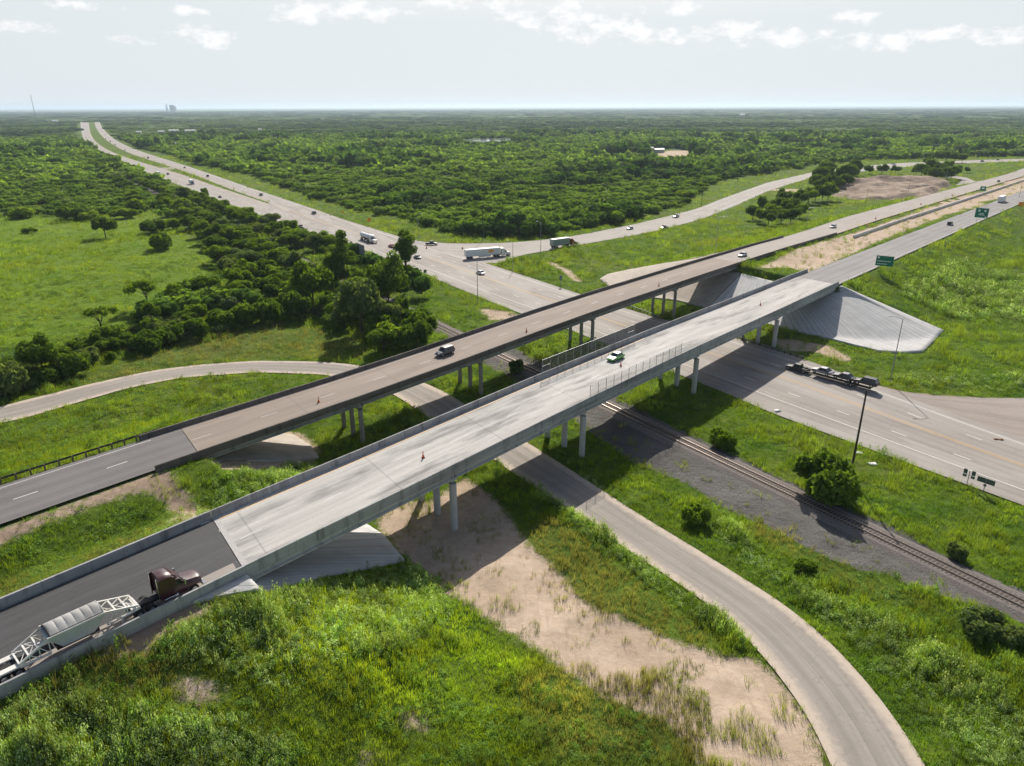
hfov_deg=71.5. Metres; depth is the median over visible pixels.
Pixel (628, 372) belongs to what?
chain link fence
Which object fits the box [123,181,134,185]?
leafy tree
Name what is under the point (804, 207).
leafy tree
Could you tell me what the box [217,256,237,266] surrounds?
shrub
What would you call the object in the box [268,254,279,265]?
shrub
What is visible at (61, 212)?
shrub
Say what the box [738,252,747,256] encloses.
car
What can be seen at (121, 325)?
shrub
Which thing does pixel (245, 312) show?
shrub
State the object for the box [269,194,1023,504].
road
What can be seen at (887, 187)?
earth mound ground
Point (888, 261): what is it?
road sign
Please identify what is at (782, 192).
leafy tree
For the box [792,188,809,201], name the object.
leafy tree
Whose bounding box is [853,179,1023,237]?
median barrier
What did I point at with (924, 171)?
leafy tree
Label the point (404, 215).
shrub
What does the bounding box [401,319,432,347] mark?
leafy tree
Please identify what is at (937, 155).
leafy tree
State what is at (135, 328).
shrub
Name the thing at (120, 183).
leafy tree
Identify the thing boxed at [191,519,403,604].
concrete slope
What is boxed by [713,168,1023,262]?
departure road
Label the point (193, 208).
leafy tree
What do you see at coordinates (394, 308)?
leafy tree
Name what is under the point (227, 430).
road bridge
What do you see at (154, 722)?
weeds
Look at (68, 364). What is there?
shrub
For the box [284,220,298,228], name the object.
leafy tree
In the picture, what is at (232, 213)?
leafy tree
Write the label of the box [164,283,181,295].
thorn tree
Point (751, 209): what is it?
leafy tree
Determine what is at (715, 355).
yellow road markings
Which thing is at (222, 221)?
leafy tree
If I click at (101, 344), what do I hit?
shrub
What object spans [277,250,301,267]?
leafy tree
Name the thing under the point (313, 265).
shrub
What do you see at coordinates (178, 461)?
concrete barrier
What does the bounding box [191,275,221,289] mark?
thorn tree
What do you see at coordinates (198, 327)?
shrub
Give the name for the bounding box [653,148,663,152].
shed
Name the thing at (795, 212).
leafy tree
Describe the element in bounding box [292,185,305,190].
shrub
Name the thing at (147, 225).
shrub
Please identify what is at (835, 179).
leafy tree
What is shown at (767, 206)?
leafy tree
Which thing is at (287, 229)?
leafy tree
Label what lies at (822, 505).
railway track
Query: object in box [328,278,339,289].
shrub
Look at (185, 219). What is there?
leafy tree
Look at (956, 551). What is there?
shrub
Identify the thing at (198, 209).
leafy tree
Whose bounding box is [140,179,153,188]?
leafy tree
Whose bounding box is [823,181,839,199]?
leafy tree
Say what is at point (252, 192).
carriageway
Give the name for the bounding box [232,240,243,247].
shrub
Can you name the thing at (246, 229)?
leafy tree
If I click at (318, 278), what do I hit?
leafy tree
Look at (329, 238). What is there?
leafy tree
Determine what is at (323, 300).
leafy tree
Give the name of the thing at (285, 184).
shrub
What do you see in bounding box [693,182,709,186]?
shrub
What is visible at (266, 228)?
shrub
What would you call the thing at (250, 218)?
shrub
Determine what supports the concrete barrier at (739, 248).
on the departure road at (851, 221)
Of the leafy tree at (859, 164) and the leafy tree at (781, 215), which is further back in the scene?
the leafy tree at (859, 164)
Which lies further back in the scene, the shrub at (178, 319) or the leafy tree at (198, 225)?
the leafy tree at (198, 225)
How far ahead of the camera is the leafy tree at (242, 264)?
259.39 m
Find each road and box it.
[0,361,924,765]
[0,428,195,523]
[0,520,240,663]
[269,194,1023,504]
[413,159,1023,262]
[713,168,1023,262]
[797,191,1023,283]
[879,386,1023,438]
[945,176,978,184]
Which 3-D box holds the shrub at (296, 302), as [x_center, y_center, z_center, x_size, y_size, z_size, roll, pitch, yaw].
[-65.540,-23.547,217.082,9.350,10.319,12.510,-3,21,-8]
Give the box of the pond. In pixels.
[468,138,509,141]
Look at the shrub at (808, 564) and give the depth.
97.86 m
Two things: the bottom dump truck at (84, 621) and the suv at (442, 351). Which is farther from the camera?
the suv at (442, 351)
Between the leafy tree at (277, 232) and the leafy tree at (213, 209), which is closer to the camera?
the leafy tree at (277, 232)
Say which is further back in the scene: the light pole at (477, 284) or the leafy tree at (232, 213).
the leafy tree at (232, 213)
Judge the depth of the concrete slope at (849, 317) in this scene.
202.53 m
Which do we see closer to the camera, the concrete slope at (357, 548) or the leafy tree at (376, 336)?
the concrete slope at (357, 548)
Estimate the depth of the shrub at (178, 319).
210.18 m
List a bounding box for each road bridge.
[180,255,741,459]
[211,273,838,580]
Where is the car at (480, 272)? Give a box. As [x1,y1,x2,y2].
[476,270,484,274]
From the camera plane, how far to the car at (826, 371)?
166.63 m
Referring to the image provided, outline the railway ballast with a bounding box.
[127,178,1023,620]
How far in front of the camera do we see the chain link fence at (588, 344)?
147.07 m
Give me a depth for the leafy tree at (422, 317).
191.56 m
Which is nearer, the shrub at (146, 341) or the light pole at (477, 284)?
the shrub at (146, 341)
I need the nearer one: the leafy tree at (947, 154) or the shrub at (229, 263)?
the shrub at (229, 263)
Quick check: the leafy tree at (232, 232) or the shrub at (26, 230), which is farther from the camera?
the shrub at (26, 230)
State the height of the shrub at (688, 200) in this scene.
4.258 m
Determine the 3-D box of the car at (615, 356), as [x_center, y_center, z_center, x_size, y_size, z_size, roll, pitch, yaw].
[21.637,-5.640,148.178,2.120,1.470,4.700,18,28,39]
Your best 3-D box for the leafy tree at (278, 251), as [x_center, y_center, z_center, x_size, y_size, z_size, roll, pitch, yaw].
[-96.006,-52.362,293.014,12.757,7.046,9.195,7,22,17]
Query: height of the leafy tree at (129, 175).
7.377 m
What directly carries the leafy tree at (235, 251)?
on the ground at (564, 632)
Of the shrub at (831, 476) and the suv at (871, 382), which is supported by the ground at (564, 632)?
the shrub at (831, 476)
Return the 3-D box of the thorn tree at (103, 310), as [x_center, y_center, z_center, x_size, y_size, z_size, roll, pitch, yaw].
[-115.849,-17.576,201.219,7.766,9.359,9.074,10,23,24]
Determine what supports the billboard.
on the ground at (564, 632)
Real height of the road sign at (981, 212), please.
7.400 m
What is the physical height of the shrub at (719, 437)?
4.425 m
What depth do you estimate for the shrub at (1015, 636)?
83.75 m
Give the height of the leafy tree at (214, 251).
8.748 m
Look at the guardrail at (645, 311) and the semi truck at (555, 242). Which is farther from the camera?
the semi truck at (555, 242)
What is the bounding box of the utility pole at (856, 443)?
[851,390,867,463]
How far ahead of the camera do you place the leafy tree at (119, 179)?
576.97 m
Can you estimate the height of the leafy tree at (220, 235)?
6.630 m
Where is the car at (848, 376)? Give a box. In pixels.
[832,372,855,381]
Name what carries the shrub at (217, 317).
on the ground at (564, 632)
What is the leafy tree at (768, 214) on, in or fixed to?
on the ground at (564, 632)
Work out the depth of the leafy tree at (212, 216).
373.78 m
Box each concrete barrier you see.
[0,511,211,610]
[0,565,245,699]
[138,423,180,440]
[154,451,199,472]
[711,235,783,257]
[742,232,836,264]
[796,269,807,275]
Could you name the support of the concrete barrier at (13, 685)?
on the approach road at (203, 550)
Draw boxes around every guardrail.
[0,428,159,484]
[629,305,659,318]
[737,337,803,359]
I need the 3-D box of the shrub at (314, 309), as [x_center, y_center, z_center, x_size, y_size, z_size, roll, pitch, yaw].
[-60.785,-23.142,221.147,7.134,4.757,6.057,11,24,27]
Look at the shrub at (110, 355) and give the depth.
180.06 m
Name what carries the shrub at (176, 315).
on the ground at (564, 632)
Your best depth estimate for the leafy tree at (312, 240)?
311.60 m
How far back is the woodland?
851.14 m
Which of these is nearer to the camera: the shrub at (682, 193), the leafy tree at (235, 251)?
the leafy tree at (235, 251)
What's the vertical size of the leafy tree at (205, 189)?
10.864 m
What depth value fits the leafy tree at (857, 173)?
600.73 m
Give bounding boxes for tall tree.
[332,229,356,279]
[393,229,417,291]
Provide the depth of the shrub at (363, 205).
444.46 m
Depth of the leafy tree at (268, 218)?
376.20 m
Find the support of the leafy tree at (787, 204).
on the ground at (564, 632)
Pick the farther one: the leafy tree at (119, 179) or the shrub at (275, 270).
the leafy tree at (119, 179)
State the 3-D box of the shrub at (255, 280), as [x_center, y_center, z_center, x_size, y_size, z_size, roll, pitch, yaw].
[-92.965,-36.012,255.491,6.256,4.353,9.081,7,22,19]
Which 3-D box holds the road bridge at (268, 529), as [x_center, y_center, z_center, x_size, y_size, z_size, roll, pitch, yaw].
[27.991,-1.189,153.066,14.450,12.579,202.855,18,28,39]
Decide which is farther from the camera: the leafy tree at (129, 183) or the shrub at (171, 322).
the leafy tree at (129, 183)
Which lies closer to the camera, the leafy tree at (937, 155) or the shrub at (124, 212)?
the shrub at (124, 212)
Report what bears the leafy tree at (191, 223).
on the ground at (564, 632)
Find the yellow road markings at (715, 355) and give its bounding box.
[89,127,1022,465]
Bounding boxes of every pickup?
[425,241,437,244]
[786,362,810,373]
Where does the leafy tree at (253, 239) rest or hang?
on the ground at (564, 632)
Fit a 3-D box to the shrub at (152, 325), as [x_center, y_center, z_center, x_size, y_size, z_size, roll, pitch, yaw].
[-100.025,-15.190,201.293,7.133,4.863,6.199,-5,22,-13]
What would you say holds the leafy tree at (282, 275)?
on the ground at (564, 632)
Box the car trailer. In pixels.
[802,367,870,388]
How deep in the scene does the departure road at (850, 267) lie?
280.78 m
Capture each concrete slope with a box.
[181,429,318,464]
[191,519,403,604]
[600,251,739,307]
[710,273,943,353]
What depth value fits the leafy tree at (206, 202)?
445.43 m
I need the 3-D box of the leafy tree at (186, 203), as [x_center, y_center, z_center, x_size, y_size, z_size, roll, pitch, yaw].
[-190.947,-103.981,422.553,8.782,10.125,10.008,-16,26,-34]
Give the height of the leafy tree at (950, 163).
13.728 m
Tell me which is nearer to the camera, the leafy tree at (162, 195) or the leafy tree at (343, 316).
the leafy tree at (343, 316)
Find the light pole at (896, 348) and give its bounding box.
[888,316,902,382]
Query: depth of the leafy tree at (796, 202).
423.17 m
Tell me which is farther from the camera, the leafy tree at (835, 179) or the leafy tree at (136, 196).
the leafy tree at (835, 179)
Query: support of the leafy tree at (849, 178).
on the earth mound ground at (887, 187)
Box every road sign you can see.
[875,255,893,268]
[963,468,975,484]
[974,208,988,222]
[977,476,995,492]
[980,186,986,192]
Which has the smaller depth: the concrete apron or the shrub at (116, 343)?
the concrete apron
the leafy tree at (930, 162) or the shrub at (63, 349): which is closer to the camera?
the shrub at (63, 349)
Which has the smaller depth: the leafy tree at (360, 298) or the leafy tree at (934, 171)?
the leafy tree at (360, 298)
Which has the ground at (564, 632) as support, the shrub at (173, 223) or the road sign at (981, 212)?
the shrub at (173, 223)
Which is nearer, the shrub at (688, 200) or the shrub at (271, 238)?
the shrub at (271, 238)
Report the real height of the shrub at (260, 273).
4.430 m
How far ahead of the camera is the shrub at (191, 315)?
211.93 m
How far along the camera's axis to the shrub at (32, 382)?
161.80 m
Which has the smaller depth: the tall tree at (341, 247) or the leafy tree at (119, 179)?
the tall tree at (341, 247)
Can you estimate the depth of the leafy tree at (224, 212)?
409.13 m
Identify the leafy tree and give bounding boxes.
[13,331,59,365]
[90,215,117,237]
[114,181,123,186]
[117,177,128,181]
[122,189,140,196]
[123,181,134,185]
[126,172,140,177]
[126,194,146,199]
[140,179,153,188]
[146,182,161,187]
[150,183,167,190]
[155,193,171,199]
[156,195,171,203]
[158,186,169,192]
[159,198,173,205]
[169,197,191,207]
[170,207,191,216]
[174,186,190,195]
[178,214,196,225]
[183,200,197,206]
[188,219,208,226]
[189,206,203,213]
[190,196,203,204]
[190,221,208,230]
[192,195,210,201]
[193,191,207,196]
[193,207,211,213]
[194,230,208,239]
[197,211,210,217]
[200,187,208,195]
[201,200,215,204]
[201,212,221,223]
[201,235,227,246]
[203,222,226,234]
[203,245,230,259]
[206,201,226,209]
[207,206,220,212]
[207,233,229,244]
[209,218,228,224]
[218,199,229,205]
[219,226,242,238]
[221,267,253,281]
[222,208,236,214]
[225,207,246,224]
[226,280,252,288]
[228,248,254,256]
[231,258,257,272]
[235,226,253,233]
[236,250,263,262]
[238,207,254,214]
[239,237,252,245]
[240,232,259,239]
[244,237,278,251]
[247,237,267,242]
[255,276,280,297]
[258,213,281,223]
[260,252,270,259]
[265,270,292,281]
[266,247,289,257]
[269,221,284,231]
[270,228,282,236]
[275,234,286,247]
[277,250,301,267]
[277,285,306,304]
[278,233,300,248]
[282,226,298,233]
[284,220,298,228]
[288,259,333,299]
[291,229,316,238]
[302,233,323,251]
[314,292,335,316]
[318,230,337,245]
[322,252,341,291]
[323,301,333,314]
[327,243,348,253]
[329,305,357,328]
[332,277,386,333]
[339,250,358,266]
[345,276,365,281]
[363,311,401,331]
[364,250,407,300]
[365,328,400,352]
[378,303,403,317]
[395,298,409,309]
[400,308,432,325]
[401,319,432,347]
[408,310,437,330]
[745,204,760,219]
[755,208,763,222]
[757,195,769,208]
[761,209,777,223]
[764,203,782,210]
[770,197,785,205]
[775,188,792,197]
[777,209,791,223]
[780,199,793,208]
[785,197,800,206]
[785,208,802,222]
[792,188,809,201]
[794,204,808,217]
[803,186,819,202]
[808,174,823,184]
[812,166,829,175]
[812,176,832,185]
[817,185,831,202]
[818,161,836,167]
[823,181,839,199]
[824,166,836,174]
[825,174,839,186]
[835,167,841,175]
[837,175,845,185]
[838,164,857,175]
[841,173,854,183]
[848,163,859,175]
[849,159,863,175]
[864,165,873,171]
[876,163,889,174]
[890,165,901,171]
[914,163,927,175]
[921,165,930,175]
[922,156,935,162]
[925,158,940,167]
[927,167,940,176]
[931,151,943,160]
[933,163,947,168]
[938,168,949,177]
[941,151,954,159]
[943,161,954,166]
[943,166,956,177]
[948,165,961,178]
[958,154,968,160]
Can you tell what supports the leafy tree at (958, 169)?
on the ground at (564, 632)
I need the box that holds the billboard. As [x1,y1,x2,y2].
[357,243,364,254]
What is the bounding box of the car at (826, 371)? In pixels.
[811,366,834,375]
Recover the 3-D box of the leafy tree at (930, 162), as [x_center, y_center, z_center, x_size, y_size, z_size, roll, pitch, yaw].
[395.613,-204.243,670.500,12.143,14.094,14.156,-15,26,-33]
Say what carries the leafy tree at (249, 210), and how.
on the ground at (564, 632)
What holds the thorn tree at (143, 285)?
on the ground at (564, 632)
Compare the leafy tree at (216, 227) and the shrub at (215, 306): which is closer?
the shrub at (215, 306)
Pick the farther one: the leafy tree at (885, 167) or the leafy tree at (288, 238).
the leafy tree at (885, 167)
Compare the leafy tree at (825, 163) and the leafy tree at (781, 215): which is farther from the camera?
the leafy tree at (825, 163)
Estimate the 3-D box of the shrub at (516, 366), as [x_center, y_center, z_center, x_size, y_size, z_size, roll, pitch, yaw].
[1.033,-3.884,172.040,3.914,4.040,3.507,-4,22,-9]
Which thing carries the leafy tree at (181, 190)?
on the ground at (564, 632)
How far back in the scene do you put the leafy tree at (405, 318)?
196.46 m
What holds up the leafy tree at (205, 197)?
on the ground at (564, 632)
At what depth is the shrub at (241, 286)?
235.77 m
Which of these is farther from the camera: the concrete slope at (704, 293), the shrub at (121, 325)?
the concrete slope at (704, 293)
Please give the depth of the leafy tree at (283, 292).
220.85 m
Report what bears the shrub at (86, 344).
on the ground at (564, 632)
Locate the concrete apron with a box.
[9,563,235,677]
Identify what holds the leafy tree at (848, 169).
on the ground at (564, 632)
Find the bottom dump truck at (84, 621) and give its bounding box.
[0,567,205,683]
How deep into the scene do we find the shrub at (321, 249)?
310.10 m
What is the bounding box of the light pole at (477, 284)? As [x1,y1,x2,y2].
[477,257,485,302]
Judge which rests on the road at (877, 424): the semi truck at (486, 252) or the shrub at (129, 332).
the semi truck at (486, 252)
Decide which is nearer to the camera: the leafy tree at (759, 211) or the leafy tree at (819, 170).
the leafy tree at (759, 211)
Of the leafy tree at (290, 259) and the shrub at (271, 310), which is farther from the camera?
the leafy tree at (290, 259)
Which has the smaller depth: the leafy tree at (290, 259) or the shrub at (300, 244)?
the leafy tree at (290, 259)
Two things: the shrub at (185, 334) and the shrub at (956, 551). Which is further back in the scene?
the shrub at (185, 334)
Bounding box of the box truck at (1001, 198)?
[997,195,1006,202]
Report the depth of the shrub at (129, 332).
195.01 m
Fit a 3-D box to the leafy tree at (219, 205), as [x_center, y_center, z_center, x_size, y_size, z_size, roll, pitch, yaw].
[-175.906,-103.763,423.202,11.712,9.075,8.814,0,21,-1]
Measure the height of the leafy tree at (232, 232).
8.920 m
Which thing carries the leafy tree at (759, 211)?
on the ground at (564, 632)
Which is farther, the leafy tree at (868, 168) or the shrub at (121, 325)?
the leafy tree at (868, 168)
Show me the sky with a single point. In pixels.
(57, 54)
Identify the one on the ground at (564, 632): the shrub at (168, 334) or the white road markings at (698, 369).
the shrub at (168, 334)
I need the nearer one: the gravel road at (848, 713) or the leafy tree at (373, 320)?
the gravel road at (848, 713)
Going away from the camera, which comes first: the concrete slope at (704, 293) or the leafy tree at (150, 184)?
the concrete slope at (704, 293)
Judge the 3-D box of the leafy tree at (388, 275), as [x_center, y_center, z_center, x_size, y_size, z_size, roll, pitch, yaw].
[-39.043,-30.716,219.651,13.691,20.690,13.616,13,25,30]
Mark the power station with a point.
(172, 108)
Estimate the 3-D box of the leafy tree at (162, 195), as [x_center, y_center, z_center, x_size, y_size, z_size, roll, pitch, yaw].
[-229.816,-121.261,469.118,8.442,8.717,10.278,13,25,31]
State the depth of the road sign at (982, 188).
482.35 m
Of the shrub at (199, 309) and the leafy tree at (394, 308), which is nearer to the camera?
the leafy tree at (394, 308)
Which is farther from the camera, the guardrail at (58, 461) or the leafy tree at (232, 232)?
the leafy tree at (232, 232)
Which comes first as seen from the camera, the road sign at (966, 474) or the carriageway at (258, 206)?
the road sign at (966, 474)
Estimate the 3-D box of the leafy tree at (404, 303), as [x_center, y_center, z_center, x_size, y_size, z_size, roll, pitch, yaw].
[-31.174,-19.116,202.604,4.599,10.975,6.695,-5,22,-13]
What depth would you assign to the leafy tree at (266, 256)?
286.76 m
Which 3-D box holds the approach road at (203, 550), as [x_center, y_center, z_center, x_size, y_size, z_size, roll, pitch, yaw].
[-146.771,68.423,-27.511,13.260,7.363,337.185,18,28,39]
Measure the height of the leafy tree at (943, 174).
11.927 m
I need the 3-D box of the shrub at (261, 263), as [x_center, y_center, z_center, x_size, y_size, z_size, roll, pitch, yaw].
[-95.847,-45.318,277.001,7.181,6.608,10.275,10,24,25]
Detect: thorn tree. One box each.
[81,305,119,326]
[122,279,156,298]
[140,301,160,321]
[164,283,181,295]
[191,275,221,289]
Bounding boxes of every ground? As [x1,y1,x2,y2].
[0,106,1023,765]
[831,175,951,199]
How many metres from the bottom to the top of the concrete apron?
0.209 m
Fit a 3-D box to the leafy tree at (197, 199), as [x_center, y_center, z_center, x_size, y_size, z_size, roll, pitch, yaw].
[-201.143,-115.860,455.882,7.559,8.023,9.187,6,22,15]
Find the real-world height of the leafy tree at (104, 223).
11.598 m
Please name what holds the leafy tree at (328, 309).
on the ground at (564, 632)
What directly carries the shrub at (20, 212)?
on the ground at (564, 632)
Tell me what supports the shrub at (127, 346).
on the ground at (564, 632)
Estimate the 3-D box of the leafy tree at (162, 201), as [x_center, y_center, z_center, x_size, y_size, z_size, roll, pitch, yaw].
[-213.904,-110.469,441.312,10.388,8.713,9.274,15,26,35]
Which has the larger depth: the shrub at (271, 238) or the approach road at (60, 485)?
the shrub at (271, 238)
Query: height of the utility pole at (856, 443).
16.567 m
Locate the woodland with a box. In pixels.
[0,108,1023,318]
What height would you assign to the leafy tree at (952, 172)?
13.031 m
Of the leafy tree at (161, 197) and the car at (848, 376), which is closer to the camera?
the car at (848, 376)
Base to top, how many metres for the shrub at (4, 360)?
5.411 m
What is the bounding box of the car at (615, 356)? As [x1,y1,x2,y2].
[606,351,624,361]
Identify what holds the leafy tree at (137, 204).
on the ground at (564, 632)
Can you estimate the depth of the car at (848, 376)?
163.02 m
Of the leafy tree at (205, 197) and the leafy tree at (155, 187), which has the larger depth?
the leafy tree at (155, 187)
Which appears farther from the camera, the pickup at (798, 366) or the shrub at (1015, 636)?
the pickup at (798, 366)
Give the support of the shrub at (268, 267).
on the ground at (564, 632)
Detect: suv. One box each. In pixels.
[434,344,454,356]
[854,375,879,387]
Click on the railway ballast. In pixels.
(1011, 608)
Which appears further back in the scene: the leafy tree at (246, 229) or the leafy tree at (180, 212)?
the leafy tree at (180, 212)
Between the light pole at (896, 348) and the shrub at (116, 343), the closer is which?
the light pole at (896, 348)
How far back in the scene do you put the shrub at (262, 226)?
361.45 m
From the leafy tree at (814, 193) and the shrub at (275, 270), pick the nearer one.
the shrub at (275, 270)
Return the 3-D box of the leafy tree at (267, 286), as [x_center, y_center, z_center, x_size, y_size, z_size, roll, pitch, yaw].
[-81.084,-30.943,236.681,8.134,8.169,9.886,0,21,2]
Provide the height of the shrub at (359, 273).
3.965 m
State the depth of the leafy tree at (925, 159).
735.10 m
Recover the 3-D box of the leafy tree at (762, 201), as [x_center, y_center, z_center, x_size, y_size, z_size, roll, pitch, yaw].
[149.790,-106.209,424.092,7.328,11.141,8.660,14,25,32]
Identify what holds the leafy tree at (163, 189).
on the ground at (564, 632)
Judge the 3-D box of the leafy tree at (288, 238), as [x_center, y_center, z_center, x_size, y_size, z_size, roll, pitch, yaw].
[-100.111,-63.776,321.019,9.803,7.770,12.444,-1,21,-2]
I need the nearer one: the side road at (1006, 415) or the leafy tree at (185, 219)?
the side road at (1006, 415)
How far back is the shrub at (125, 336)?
188.88 m
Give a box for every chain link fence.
[542,324,634,370]
[590,346,681,395]
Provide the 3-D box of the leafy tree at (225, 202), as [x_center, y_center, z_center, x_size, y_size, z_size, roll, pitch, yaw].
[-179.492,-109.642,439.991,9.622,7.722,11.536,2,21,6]
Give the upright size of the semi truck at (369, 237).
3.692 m
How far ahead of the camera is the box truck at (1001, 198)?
438.92 m
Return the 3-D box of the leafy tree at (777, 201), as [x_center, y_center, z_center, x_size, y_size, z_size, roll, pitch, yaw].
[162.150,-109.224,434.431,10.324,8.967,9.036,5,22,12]
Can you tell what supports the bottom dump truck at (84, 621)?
on the approach road at (203, 550)
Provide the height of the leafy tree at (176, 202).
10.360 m
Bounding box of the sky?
[0,0,1023,108]
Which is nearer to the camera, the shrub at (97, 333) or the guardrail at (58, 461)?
the guardrail at (58, 461)
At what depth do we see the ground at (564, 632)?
105.78 m
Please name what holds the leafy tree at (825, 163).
on the ground at (564, 632)
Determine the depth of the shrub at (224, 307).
219.47 m
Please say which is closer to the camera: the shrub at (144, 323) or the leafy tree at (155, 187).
the shrub at (144, 323)
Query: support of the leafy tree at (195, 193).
on the ground at (564, 632)
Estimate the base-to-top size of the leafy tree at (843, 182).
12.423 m
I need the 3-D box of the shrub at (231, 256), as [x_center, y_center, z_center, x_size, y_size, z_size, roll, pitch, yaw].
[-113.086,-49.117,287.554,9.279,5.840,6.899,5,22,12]
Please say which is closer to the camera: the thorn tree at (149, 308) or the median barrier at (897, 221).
the thorn tree at (149, 308)
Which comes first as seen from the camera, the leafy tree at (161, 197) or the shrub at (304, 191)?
the leafy tree at (161, 197)
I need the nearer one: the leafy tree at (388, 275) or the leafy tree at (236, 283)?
the leafy tree at (388, 275)
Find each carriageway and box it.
[80,122,268,215]
[95,122,280,202]
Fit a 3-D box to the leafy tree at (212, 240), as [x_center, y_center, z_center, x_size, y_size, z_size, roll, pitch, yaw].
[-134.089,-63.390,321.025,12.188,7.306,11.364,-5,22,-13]
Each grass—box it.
[0,149,1023,241]
[0,213,1023,765]
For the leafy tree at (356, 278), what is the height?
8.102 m
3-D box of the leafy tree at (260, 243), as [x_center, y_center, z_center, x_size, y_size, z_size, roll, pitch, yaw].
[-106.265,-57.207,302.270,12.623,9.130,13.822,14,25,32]
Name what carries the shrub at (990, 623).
on the ground at (564, 632)
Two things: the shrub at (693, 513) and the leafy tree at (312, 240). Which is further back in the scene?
the leafy tree at (312, 240)
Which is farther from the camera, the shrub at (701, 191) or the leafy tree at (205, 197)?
the shrub at (701, 191)
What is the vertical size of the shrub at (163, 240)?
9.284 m
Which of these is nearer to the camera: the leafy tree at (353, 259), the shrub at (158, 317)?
the shrub at (158, 317)
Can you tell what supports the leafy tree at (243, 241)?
on the ground at (564, 632)
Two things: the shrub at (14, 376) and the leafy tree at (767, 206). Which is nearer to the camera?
the shrub at (14, 376)
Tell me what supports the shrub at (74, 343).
on the ground at (564, 632)
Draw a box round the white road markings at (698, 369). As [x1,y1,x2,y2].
[2,123,1023,499]
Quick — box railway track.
[140,185,1023,609]
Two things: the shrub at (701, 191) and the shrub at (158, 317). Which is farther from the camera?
the shrub at (701, 191)
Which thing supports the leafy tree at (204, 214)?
on the ground at (564, 632)
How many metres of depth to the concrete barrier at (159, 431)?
118.22 m
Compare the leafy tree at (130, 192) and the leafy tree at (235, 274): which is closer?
the leafy tree at (235, 274)
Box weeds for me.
[0,234,1023,765]
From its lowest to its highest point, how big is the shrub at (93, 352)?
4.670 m
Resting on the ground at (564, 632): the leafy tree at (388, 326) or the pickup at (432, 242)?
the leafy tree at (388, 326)
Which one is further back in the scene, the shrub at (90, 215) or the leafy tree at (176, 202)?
the leafy tree at (176, 202)
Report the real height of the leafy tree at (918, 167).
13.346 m
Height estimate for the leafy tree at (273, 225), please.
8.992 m
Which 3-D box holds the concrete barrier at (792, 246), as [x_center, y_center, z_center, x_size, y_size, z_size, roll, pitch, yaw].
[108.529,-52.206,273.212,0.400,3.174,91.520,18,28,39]
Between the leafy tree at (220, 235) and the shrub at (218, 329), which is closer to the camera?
the shrub at (218, 329)
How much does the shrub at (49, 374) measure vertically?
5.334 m
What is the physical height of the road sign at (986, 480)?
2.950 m
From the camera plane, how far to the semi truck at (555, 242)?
322.52 m
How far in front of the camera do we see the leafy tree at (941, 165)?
644.85 m
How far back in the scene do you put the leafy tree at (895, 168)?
661.82 m
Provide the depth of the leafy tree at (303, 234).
329.25 m
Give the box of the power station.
[165,104,176,111]
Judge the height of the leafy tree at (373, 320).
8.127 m
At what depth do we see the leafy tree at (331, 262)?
235.32 m
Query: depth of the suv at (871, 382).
159.29 m
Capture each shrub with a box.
[0,357,22,366]
[0,360,29,395]
[7,206,35,217]
[21,227,37,232]
[21,364,40,371]
[23,375,40,389]
[31,365,60,384]
[48,352,91,377]
[53,204,90,219]
[55,345,71,353]
[64,337,90,349]
[76,346,99,360]
[77,210,99,219]
[79,338,91,347]
[88,325,124,340]
[89,336,111,351]
[103,351,116,360]
[107,208,138,217]
[108,337,126,350]
[109,324,125,329]
[117,333,137,347]
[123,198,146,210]
[124,331,136,334]
[125,325,145,332]
[125,338,137,349]
[128,329,162,353]
[138,219,166,232]
[139,317,159,327]
[142,315,163,321]
[146,320,170,330]
[148,231,172,248]
[153,324,183,344]
[162,315,185,322]
[164,218,180,228]
[166,320,177,326]
[171,311,189,318]
[175,327,194,340]
[181,312,196,320]
[183,303,207,316]
[183,318,209,336]
[207,308,237,329]
[208,323,229,333]
[209,303,218,309]
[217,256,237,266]
[218,305,235,310]
[223,260,236,268]
[225,254,236,258]
[229,303,257,324]
[230,284,246,290]
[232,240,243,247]
[244,215,257,223]
[249,277,262,287]
[251,225,261,232]
[252,270,266,277]
[253,297,282,322]
[254,258,277,270]
[255,223,265,232]
[264,226,273,233]
[265,264,275,274]
[266,236,278,241]
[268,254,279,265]
[268,266,283,274]
[278,181,293,187]
[278,279,290,287]
[282,289,313,316]
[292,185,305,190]
[293,238,303,247]
[302,190,318,193]
[305,262,317,267]
[310,302,324,313]
[313,245,328,253]
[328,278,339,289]
[349,270,364,277]
[360,203,371,207]
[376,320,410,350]
[399,212,411,218]
[508,359,523,373]
[676,190,696,197]
[680,502,711,526]
[681,197,691,202]
[685,188,704,192]
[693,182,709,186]
[709,426,738,449]
[790,447,862,506]
[792,557,818,571]
[946,541,968,561]
[958,605,1008,642]
[1002,624,1023,647]
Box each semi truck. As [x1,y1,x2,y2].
[360,232,377,243]
[464,246,510,258]
[550,237,577,248]
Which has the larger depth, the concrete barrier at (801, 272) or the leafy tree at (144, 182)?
the leafy tree at (144, 182)

